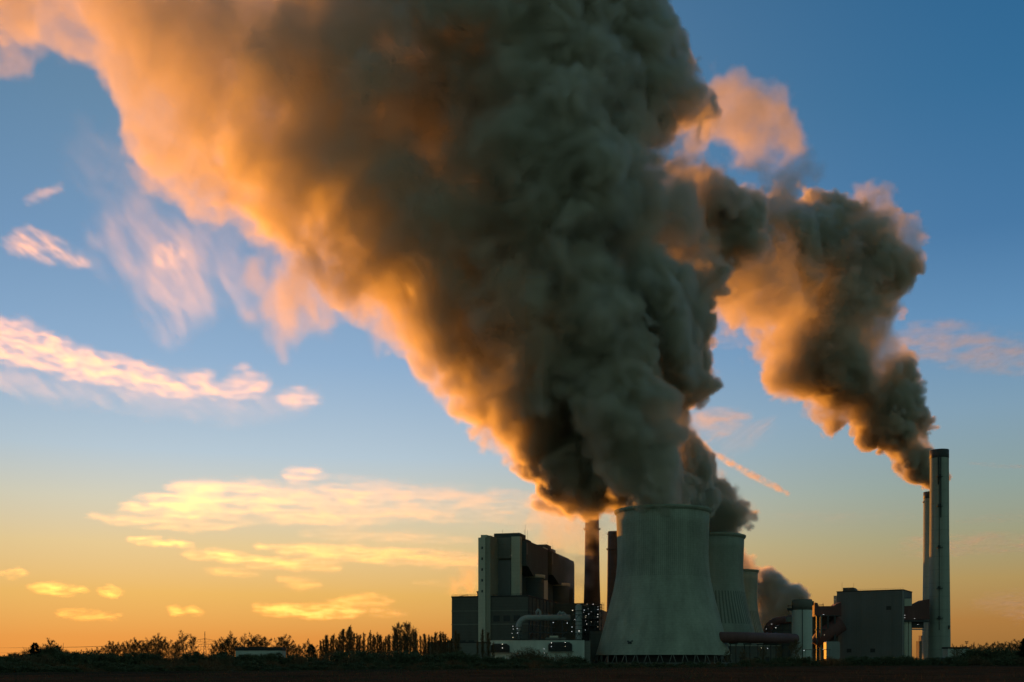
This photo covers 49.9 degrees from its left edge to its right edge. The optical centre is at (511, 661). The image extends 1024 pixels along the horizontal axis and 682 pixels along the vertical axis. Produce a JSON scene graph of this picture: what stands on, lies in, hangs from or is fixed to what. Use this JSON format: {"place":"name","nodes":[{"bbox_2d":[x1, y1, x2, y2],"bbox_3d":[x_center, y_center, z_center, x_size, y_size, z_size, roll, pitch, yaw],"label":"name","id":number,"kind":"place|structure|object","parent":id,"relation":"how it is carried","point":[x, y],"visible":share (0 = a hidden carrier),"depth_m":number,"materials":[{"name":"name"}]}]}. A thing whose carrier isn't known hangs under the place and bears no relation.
{"place":"outdoors","nodes":[
{"label":"outdoors","id":0,"kind":"place"},
{"bbox_2d":[235,647,286,656],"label":"long shed","id":1,"kind":"structure","parent":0,"point":[253,650],"depth_m":640.30,"materials":[{"name":"metal"}]},
{"bbox_2d":[0,664,1023,681],"bbox_3d":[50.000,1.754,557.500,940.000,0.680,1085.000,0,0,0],"label":"field","id":2,"kind":"structure","parent":0,"point":[953,672],"depth_m":141.06,"materials":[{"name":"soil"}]},
{"bbox_2d":[0,0,1023,659],"label":"sky","id":3,"kind":"structure","parent":0,"point":[305,305],"materials":[{"name":"blue"}]},
{"bbox_2d":[490,636,589,660],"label":"pump house","id":4,"kind":"structure","parent":0,"point":[554,645],"depth_m":775.00,"materials":[{"name":"metal"}]},
{"bbox_2d":[571,604,582,638],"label":"absorber column","id":5,"kind":"structure","parent":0,"point":[578,629],"depth_m":797.84,"materials":[{"name":"metal"}]},
{"bbox_2d":[725,645,780,661],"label":"service building","id":6,"kind":"structure","parent":0,"point":[755,649],"depth_m":860.00,"materials":[{"name":"metal"}]},
{"bbox_2d":[812,602,846,661],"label":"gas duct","id":7,"kind":"object","parent":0,"point":[828,624],"visible":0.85,"depth_m":991.47,"materials":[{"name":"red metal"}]},
{"bbox_2d":[916,636,921,658],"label":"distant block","id":8,"kind":"structure","parent":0,"point":[919,649],"depth_m":1302.14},
{"bbox_2d":[942,647,969,657],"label":"gate house","id":9,"kind":"structure","parent":0,"point":[946,651],"depth_m":950.00,"materials":[{"name":"concrete"}]},
{"label":"ground","id":10,"kind":"structure","parent":0,"visible":0},
{"bbox_2d":[0,658,17,666],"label":"shrub","id":11,"kind":"object","parent":10,"relation":"on","point":[2,662],"visible":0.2,"depth_m":225.07,"materials":[{"name":"green plant"}]},
{"bbox_2d":[1,655,20,663],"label":"shrub","id":12,"kind":"object","parent":10,"relation":"on","point":[10,659],"visible":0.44,"depth_m":443.66,"materials":[{"name":"green plant"}]},
{"bbox_2d":[17,652,42,662],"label":"shrub","id":13,"kind":"object","parent":10,"relation":"on","point":[29,658],"visible":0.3,"depth_m":472.33,"materials":[{"name":"green plant"}]},
{"bbox_2d":[28,642,40,655],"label":"conifer tree","id":14,"kind":"object","parent":10,"relation":"on","point":[34,650],"visible":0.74,"depth_m":519.15,"materials":[{"name":"green plant"}]},
{"bbox_2d":[32,653,59,665],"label":"shrub","id":15,"kind":"object","parent":10,"relation":"on","point":[45,660],"visible":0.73,"depth_m":432.22,"materials":[{"name":"green plant"}]},
{"bbox_2d":[42,644,61,654],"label":"shrub","id":16,"kind":"object","parent":10,"relation":"on","point":[53,648],"visible":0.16,"depth_m":536.70,"materials":[{"name":"green plant"}]},
{"bbox_2d":[49,650,83,665],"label":"shrub","id":17,"kind":"object","parent":10,"relation":"on","point":[58,654],"visible":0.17,"depth_m":454.50,"materials":[{"name":"green plant"}]},
{"bbox_2d":[55,651,93,665],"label":"shrub","id":18,"kind":"object","parent":10,"relation":"on","point":[67,657],"visible":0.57,"depth_m":443.52,"materials":[{"name":"green plant"}]},
{"bbox_2d":[87,653,115,662],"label":"shrub","id":19,"kind":"object","parent":10,"relation":"on","point":[102,657],"visible":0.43,"depth_m":459.70,"materials":[{"name":"green plant"}]},
{"bbox_2d":[113,651,149,665],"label":"shrub","id":20,"kind":"object","parent":10,"relation":"on","point":[130,658],"visible":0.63,"depth_m":446.48,"materials":[{"name":"green plant"}]},
{"bbox_2d":[129,637,147,653],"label":"bare tree","id":21,"kind":"object","parent":10,"relation":"on","point":[136,642],"visible":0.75,"depth_m":559.16,"materials":[{"name":"brown plant"}]},
{"bbox_2d":[137,652,162,665],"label":"shrub","id":22,"kind":"object","parent":10,"relation":"on","point":[147,656],"visible":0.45,"depth_m":457.30,"materials":[{"name":"green plant"}]},
{"bbox_2d":[147,637,159,653],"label":"bare tree","id":23,"kind":"object","parent":10,"relation":"on","point":[154,645],"visible":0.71,"depth_m":558.83,"materials":[{"name":"brown plant"}]},
{"bbox_2d":[149,633,164,655],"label":"bare tree","id":24,"kind":"object","parent":10,"relation":"on","point":[158,642],"visible":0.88,"depth_m":559.34,"materials":[{"name":"brown plant"}]},
{"bbox_2d":[155,636,170,656],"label":"bare tree","id":25,"kind":"object","parent":10,"relation":"on","point":[164,639],"visible":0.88,"depth_m":559.47,"materials":[{"name":"brown plant"}]},
{"bbox_2d":[162,639,174,657],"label":"bare tree","id":26,"kind":"object","parent":10,"relation":"on","point":[167,651],"visible":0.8,"depth_m":559.40,"materials":[{"name":"brown plant"}]},
{"bbox_2d":[160,654,187,664],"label":"shrub","id":27,"kind":"object","parent":10,"relation":"on","point":[171,659],"visible":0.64,"depth_m":430.33,"materials":[{"name":"green plant"}]},
{"bbox_2d":[172,630,193,656],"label":"bare tree","id":28,"kind":"object","parent":10,"relation":"on","point":[185,638],"visible":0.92,"depth_m":559.74,"materials":[{"name":"brown plant"}]},
{"bbox_2d":[178,652,197,661],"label":"shrub","id":29,"kind":"object","parent":10,"relation":"on","point":[185,656],"visible":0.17,"depth_m":482.60,"materials":[{"name":"green plant"}]},
{"bbox_2d":[188,634,200,655],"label":"bare tree","id":30,"kind":"object","parent":10,"relation":"on","point":[193,644],"visible":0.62,"depth_m":574.83,"materials":[{"name":"brown plant"}]},
{"bbox_2d":[188,652,215,665],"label":"shrub","id":31,"kind":"object","parent":10,"relation":"on","point":[195,657],"visible":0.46,"depth_m":464.79,"materials":[{"name":"green plant"}]},
{"bbox_2d":[197,653,224,665],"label":"shrub","id":32,"kind":"object","parent":10,"relation":"on","point":[215,657],"visible":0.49,"depth_m":462.38,"materials":[{"name":"green plant"}]},
{"bbox_2d":[210,638,222,654],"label":"bare tree","id":33,"kind":"object","parent":10,"relation":"on","point":[216,644],"visible":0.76,"depth_m":698.46,"materials":[{"name":"brown plant"}]},
{"bbox_2d":[218,655,238,664],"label":"shrub","id":34,"kind":"object","parent":10,"relation":"on","point":[228,660],"visible":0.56,"depth_m":449.99,"materials":[{"name":"green plant"}]},
{"bbox_2d":[222,634,235,655],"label":"bare tree","id":35,"kind":"object","parent":10,"relation":"on","point":[229,640],"visible":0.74,"depth_m":698.57,"materials":[{"name":"brown plant"}]},
{"bbox_2d":[222,631,237,654],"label":"bare tree","id":36,"kind":"object","parent":10,"relation":"on","point":[234,639],"visible":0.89,"depth_m":698.69,"materials":[{"name":"brown plant"}]},
{"bbox_2d":[232,653,255,661],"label":"shrub","id":37,"kind":"object","parent":10,"relation":"on","point":[245,657],"visible":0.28,"depth_m":471.55,"materials":[{"name":"green plant"}]},
{"bbox_2d":[231,658,281,669],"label":"shrub","id":38,"kind":"object","parent":10,"relation":"on","point":[250,662],"visible":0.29,"depth_m":240.39,"materials":[{"name":"green plant"}]},
{"bbox_2d":[261,652,294,665],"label":"shrub","id":39,"kind":"object","parent":10,"relation":"on","point":[273,657],"visible":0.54,"depth_m":444.88,"materials":[{"name":"green plant"}]},
{"bbox_2d":[277,634,290,656],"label":"bare tree","id":40,"kind":"object","parent":10,"relation":"on","point":[281,640],"visible":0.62,"depth_m":699.53,"materials":[{"name":"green plant"}]},
{"bbox_2d":[280,636,295,656],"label":"bare tree","id":41,"kind":"object","parent":10,"relation":"on","point":[288,642],"visible":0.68,"depth_m":699.14,"materials":[{"name":"brown plant"}]},
{"bbox_2d":[289,656,310,665],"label":"shrub","id":42,"kind":"object","parent":10,"relation":"on","point":[295,661],"visible":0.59,"depth_m":439.02,"materials":[{"name":"green plant"}]},
{"bbox_2d":[300,639,315,657],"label":"bare tree","id":43,"kind":"object","parent":10,"relation":"on","point":[308,649],"visible":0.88,"depth_m":589.72,"materials":[{"name":"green plant"}]},
{"bbox_2d":[312,655,331,661],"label":"shrub","id":44,"kind":"object","parent":10,"relation":"on","point":[323,659],"visible":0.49,"depth_m":456.73,"materials":[{"name":"green plant"}]},
{"bbox_2d":[322,634,330,656],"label":"poplar tree","id":45,"kind":"object","parent":10,"relation":"on","point":[327,645],"visible":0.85,"depth_m":618.79,"materials":[{"name":"green plant"}]},
{"bbox_2d":[340,629,346,652],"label":"poplar tree","id":46,"kind":"object","parent":10,"relation":"on","point":[343,638],"visible":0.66,"depth_m":616.46,"materials":[{"name":"green plant"}]},
{"bbox_2d":[327,650,360,665],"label":"shrub","id":47,"kind":"object","parent":10,"relation":"on","point":[336,657],"visible":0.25,"depth_m":458.40,"materials":[{"name":"green plant"}]},
{"bbox_2d":[342,629,350,655],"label":"poplar tree","id":48,"kind":"object","parent":10,"relation":"on","point":[347,638],"visible":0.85,"depth_m":604.92,"materials":[{"name":"green plant"}]},
{"bbox_2d":[345,625,353,653],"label":"poplar tree","id":49,"kind":"object","parent":10,"relation":"on","point":[350,634],"visible":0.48,"depth_m":615.21,"materials":[{"name":"green plant"}]},
{"bbox_2d":[338,653,365,665],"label":"shrub","id":50,"kind":"object","parent":10,"relation":"on","point":[353,659],"visible":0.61,"depth_m":434.24,"materials":[{"name":"green plant"}]},
{"bbox_2d":[354,649,377,661],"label":"shrub","id":51,"kind":"object","parent":10,"relation":"on","point":[362,654],"visible":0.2,"depth_m":470.72,"materials":[{"name":"green plant"}]},
{"bbox_2d":[359,653,391,664],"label":"shrub","id":52,"kind":"object","parent":10,"relation":"on","point":[373,658],"visible":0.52,"depth_m":433.27,"materials":[{"name":"green plant"}]},
{"bbox_2d":[378,651,394,664],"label":"shrub","id":53,"kind":"object","parent":10,"relation":"on","point":[380,657],"visible":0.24,"depth_m":464.06,"materials":[{"name":"green plant"}]},
{"bbox_2d":[388,622,405,652],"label":"bare tree","id":54,"kind":"object","parent":10,"relation":"on","point":[395,632],"visible":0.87,"depth_m":598.65,"materials":[{"name":"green plant"}]},
{"bbox_2d":[386,650,421,664],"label":"shrub","id":55,"kind":"object","parent":10,"relation":"on","point":[406,658],"visible":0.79,"depth_m":436.05,"materials":[{"name":"green plant"}]},
{"bbox_2d":[394,621,419,652],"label":"bare tree","id":56,"kind":"object","parent":10,"relation":"on","point":[407,638],"visible":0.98,"depth_m":589.08,"materials":[{"name":"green plant"}]},
{"bbox_2d":[419,653,444,664],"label":"shrub","id":57,"kind":"object","parent":10,"relation":"on","point":[430,658],"visible":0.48,"depth_m":441.36,"materials":[{"name":"green plant"}]},
{"bbox_2d":[435,652,472,665],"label":"shrub","id":58,"kind":"object","parent":10,"relation":"on","point":[450,656],"visible":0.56,"depth_m":436.80,"materials":[{"name":"green plant"}]},
{"bbox_2d":[450,630,457,652],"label":"poplar tree","id":59,"kind":"object","parent":10,"relation":"on","point":[455,640],"visible":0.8,"depth_m":611.76,"materials":[{"name":"green plant"}]},
{"bbox_2d":[430,642,490,657],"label":"annex","id":60,"kind":"object","parent":10,"relation":"on","point":[468,647],"visible":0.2,"depth_m":700.00,"materials":[{"name":"metal"}]},
{"bbox_2d":[466,652,480,664],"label":"shrub","id":61,"kind":"object","parent":10,"relation":"on","point":[471,659],"visible":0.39,"depth_m":471.68,"materials":[{"name":"green plant"}]},
{"bbox_2d":[480,628,487,657],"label":"poplar tree","id":62,"kind":"object","parent":10,"relation":"on","point":[482,645],"visible":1,"depth_m":639.63,"materials":[{"name":"green plant"}]},
{"bbox_2d":[476,656,500,664],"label":"shrub","id":63,"kind":"object","parent":10,"relation":"on","point":[490,660],"visible":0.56,"depth_m":457.04,"materials":[{"name":"green plant"}]},
{"bbox_2d":[486,632,492,656],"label":"poplar tree","id":64,"kind":"object","parent":10,"relation":"on","point":[488,645],"visible":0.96,"depth_m":639.83,"materials":[{"name":"green plant"}]},
{"bbox_2d":[478,530,573,641],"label":"boiler house","id":65,"kind":"structure","parent":10,"relation":"on","point":[514,563],"depth_m":852.69,"materials":[{"name":"metal"}]},
{"bbox_2d":[515,646,537,660],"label":"shrub","id":66,"kind":"object","parent":10,"relation":"on","point":[529,650],"visible":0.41,"depth_m":598.71,"materials":[{"name":"green plant"}]},
{"bbox_2d":[451,591,607,661],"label":"turbine hall","id":67,"kind":"structure","parent":10,"relation":"on","point":[508,611],"depth_m":837.56,"materials":[{"name":"metal"}]},
{"bbox_2d":[522,659,548,666],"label":"shrub","id":68,"kind":"object","parent":10,"relation":"on","point":[529,663],"visible":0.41,"depth_m":286.07,"materials":[{"name":"green plant"}]},
{"bbox_2d":[512,609,573,638],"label":"flue duct","id":69,"kind":"object","parent":10,"relation":"on","point":[559,616],"visible":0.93,"depth_m":800.40,"materials":[{"name":"metal"}]},
{"bbox_2d":[534,657,551,664],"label":"shrub","id":70,"kind":"object","parent":10,"relation":"on","point":[542,660],"visible":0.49,"depth_m":461.70,"materials":[{"name":"green plant"}]},
{"bbox_2d":[549,660,578,665],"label":"shrub","id":71,"kind":"object","parent":10,"relation":"on","point":[559,663],"visible":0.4,"depth_m":333.60,"materials":[{"name":"green plant"}]},
{"bbox_2d":[567,656,584,664],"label":"shrub","id":72,"kind":"object","parent":10,"relation":"on","point":[576,660],"visible":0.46,"depth_m":482.56,"materials":[{"name":"green plant"}]},
{"bbox_2d":[584,507,600,608],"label":"brick chimney","id":73,"kind":"object","parent":10,"relation":"on","point":[592,578],"visible":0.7,"depth_m":994.18,"materials":[{"name":"brick"}]},
{"bbox_2d":[581,602,603,640],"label":"steel tower","id":74,"kind":"structure","parent":10,"relation":"on","point":[590,617],"depth_m":832.00,"materials":[{"name":"metal"}]},
{"bbox_2d":[589,630,606,662],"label":"industrial building","id":75,"kind":"structure","parent":10,"relation":"on","point":[594,637],"depth_m":815.00,"materials":[{"name":"concrete"}]},
{"bbox_2d":[606,531,616,611],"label":"brick chimney","id":76,"kind":"object","parent":10,"relation":"on","point":[612,557],"visible":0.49,"depth_m":1173.94,"materials":[{"name":"brick"}]},
{"bbox_2d":[593,504,734,663],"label":"cooling tower","id":77,"kind":"structure","parent":10,"relation":"on","point":[663,607],"depth_m":768.02,"materials":[{"name":"concrete"}]},
{"bbox_2d":[709,532,757,661],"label":"cooling tower","id":78,"kind":"structure","parent":10,"relation":"on","point":[726,554],"depth_m":934.52,"materials":[{"name":"concrete"}]},
{"bbox_2d":[743,569,762,643],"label":"cooling tower","id":79,"kind":"structure","parent":10,"relation":"on","point":[750,581],"depth_m":1308.19,"materials":[{"name":"concrete"}]},
{"bbox_2d":[719,632,798,662],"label":"flue pipe","id":80,"kind":"object","parent":10,"relation":"on","point":[744,638],"visible":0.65,"depth_m":801.48,"materials":[{"name":"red metal"}]},
{"bbox_2d":[750,657,769,665],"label":"shrub","id":81,"kind":"object","parent":10,"relation":"on","point":[757,660],"visible":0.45,"depth_m":456.93,"materials":[{"name":"green plant"}]},
{"bbox_2d":[763,615,791,657],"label":"curved duct","id":82,"kind":"object","parent":10,"relation":"on","point":[782,626],"visible":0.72,"depth_m":928.20,"materials":[{"name":"metal"}]},
{"bbox_2d":[781,656,803,664],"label":"shrub","id":83,"kind":"object","parent":10,"relation":"on","point":[789,660],"visible":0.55,"depth_m":437.82,"materials":[{"name":"green plant"}]},
{"bbox_2d":[786,639,803,656],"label":"bare tree","id":84,"kind":"object","parent":10,"relation":"on","point":[796,645],"visible":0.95,"depth_m":619.35,"materials":[{"name":"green plant"}]},
{"bbox_2d":[786,599,813,658],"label":"silo","id":85,"kind":"object","parent":10,"relation":"on","point":[800,619],"visible":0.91,"depth_m":892.84,"materials":[{"name":"metal"}]},
{"bbox_2d":[801,656,823,665],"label":"shrub","id":86,"kind":"object","parent":10,"relation":"on","point":[807,660],"visible":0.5,"depth_m":439.86,"materials":[{"name":"green plant"}]},
{"bbox_2d":[820,656,840,665],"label":"shrub","id":87,"kind":"object","parent":10,"relation":"on","point":[828,662],"visible":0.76,"depth_m":441.69,"materials":[{"name":"green plant"}]},
{"bbox_2d":[824,642,839,661],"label":"storage tank","id":88,"kind":"object","parent":10,"relation":"on","point":[834,651],"visible":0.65,"depth_m":930.00,"materials":[{"name":"metal"}]},
{"bbox_2d":[832,658,852,665],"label":"shrub","id":89,"kind":"object","parent":10,"relation":"on","point":[844,662],"visible":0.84,"depth_m":432.33,"materials":[{"name":"green plant"}]},
{"bbox_2d":[841,657,859,665],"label":"shrub","id":90,"kind":"object","parent":10,"relation":"on","point":[852,661],"visible":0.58,"depth_m":461.09,"materials":[{"name":"green plant"}]},
{"bbox_2d":[848,655,865,664],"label":"shrub","id":91,"kind":"object","parent":10,"relation":"on","point":[860,660],"visible":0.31,"depth_m":472.05,"materials":[{"name":"green plant"}]},
{"bbox_2d":[860,658,882,665],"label":"shrub","id":92,"kind":"object","parent":10,"relation":"on","point":[871,661],"visible":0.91,"depth_m":454.91,"materials":[{"name":"green plant"}]},
{"bbox_2d":[834,587,911,661],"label":"industrial building","id":93,"kind":"structure","parent":10,"relation":"on","point":[873,621],"depth_m":994.03,"materials":[{"name":"metal"}]},
{"bbox_2d":[880,655,902,665],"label":"shrub","id":94,"kind":"object","parent":10,"relation":"on","point":[890,660],"visible":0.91,"depth_m":475.81,"materials":[{"name":"green plant"}]},
{"bbox_2d":[905,657,920,664],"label":"shrub","id":95,"kind":"object","parent":10,"relation":"on","point":[911,660],"visible":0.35,"depth_m":511.82,"materials":[{"name":"green plant"}]},
{"bbox_2d":[904,598,929,657],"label":"duct bridge","id":96,"kind":"structure","parent":10,"relation":"on","point":[916,614],"depth_m":985.00,"materials":[{"name":"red metal"}]},
{"bbox_2d":[911,659,926,665],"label":"shrub","id":97,"kind":"object","parent":10,"relation":"on","point":[918,662],"visible":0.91,"depth_m":443.32,"materials":[{"name":"green plant"}]},
{"bbox_2d":[922,491,929,659],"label":"concrete stack","id":98,"kind":"object","parent":10,"relation":"on","point":[926,510],"visible":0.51,"depth_m":1233.51,"materials":[{"name":"concrete"}]},
{"bbox_2d":[926,657,943,664],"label":"shrub","id":99,"kind":"object","parent":10,"relation":"on","point":[930,661],"visible":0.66,"depth_m":492.81,"materials":[{"name":"green plant"}]},
{"bbox_2d":[928,449,950,659],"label":"concrete stack","id":100,"kind":"object","parent":10,"relation":"on","point":[939,631],"visible":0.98,"depth_m":992.59,"materials":[{"name":"concrete"}]},
{"bbox_2d":[939,656,960,664],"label":"shrub","id":101,"kind":"object","parent":10,"relation":"on","point":[949,659],"visible":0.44,"depth_m":485.38,"materials":[{"name":"green plant"}]},
{"bbox_2d":[950,659,969,665],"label":"shrub","id":102,"kind":"object","parent":10,"relation":"on","point":[959,662],"visible":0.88,"depth_m":429.07,"materials":[{"name":"green plant"}]},
{"bbox_2d":[954,647,989,660],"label":"shrub","id":103,"kind":"object","parent":10,"relation":"on","point":[967,653],"visible":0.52,"depth_m":716.64,"materials":[{"name":"green plant"}]},
{"bbox_2d":[968,655,985,664],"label":"shrub","id":104,"kind":"object","parent":10,"relation":"on","point":[979,661],"visible":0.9,"depth_m":511.86,"materials":[{"name":"green plant"}]},
{"bbox_2d":[966,647,995,661],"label":"shrub","id":105,"kind":"object","parent":10,"relation":"on","point":[990,653],"visible":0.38,"depth_m":715.48,"materials":[{"name":"green plant"}]},
{"bbox_2d":[985,648,1004,659],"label":"shrub","id":106,"kind":"object","parent":10,"relation":"on","point":[997,653],"visible":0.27,"depth_m":715.29,"materials":[{"name":"green plant"}]},
{"bbox_2d":[994,646,1016,658],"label":"shrub","id":107,"kind":"object","parent":10,"relation":"on","point":[1006,652],"visible":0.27,"depth_m":715.63,"materials":[{"name":"green plant"}]},
{"bbox_2d":[1015,638,1023,662],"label":"conifer tree","id":108,"kind":"object","parent":10,"relation":"on","point":[1020,653],"visible":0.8,"depth_m":479.90,"materials":[{"name":"green plant"}]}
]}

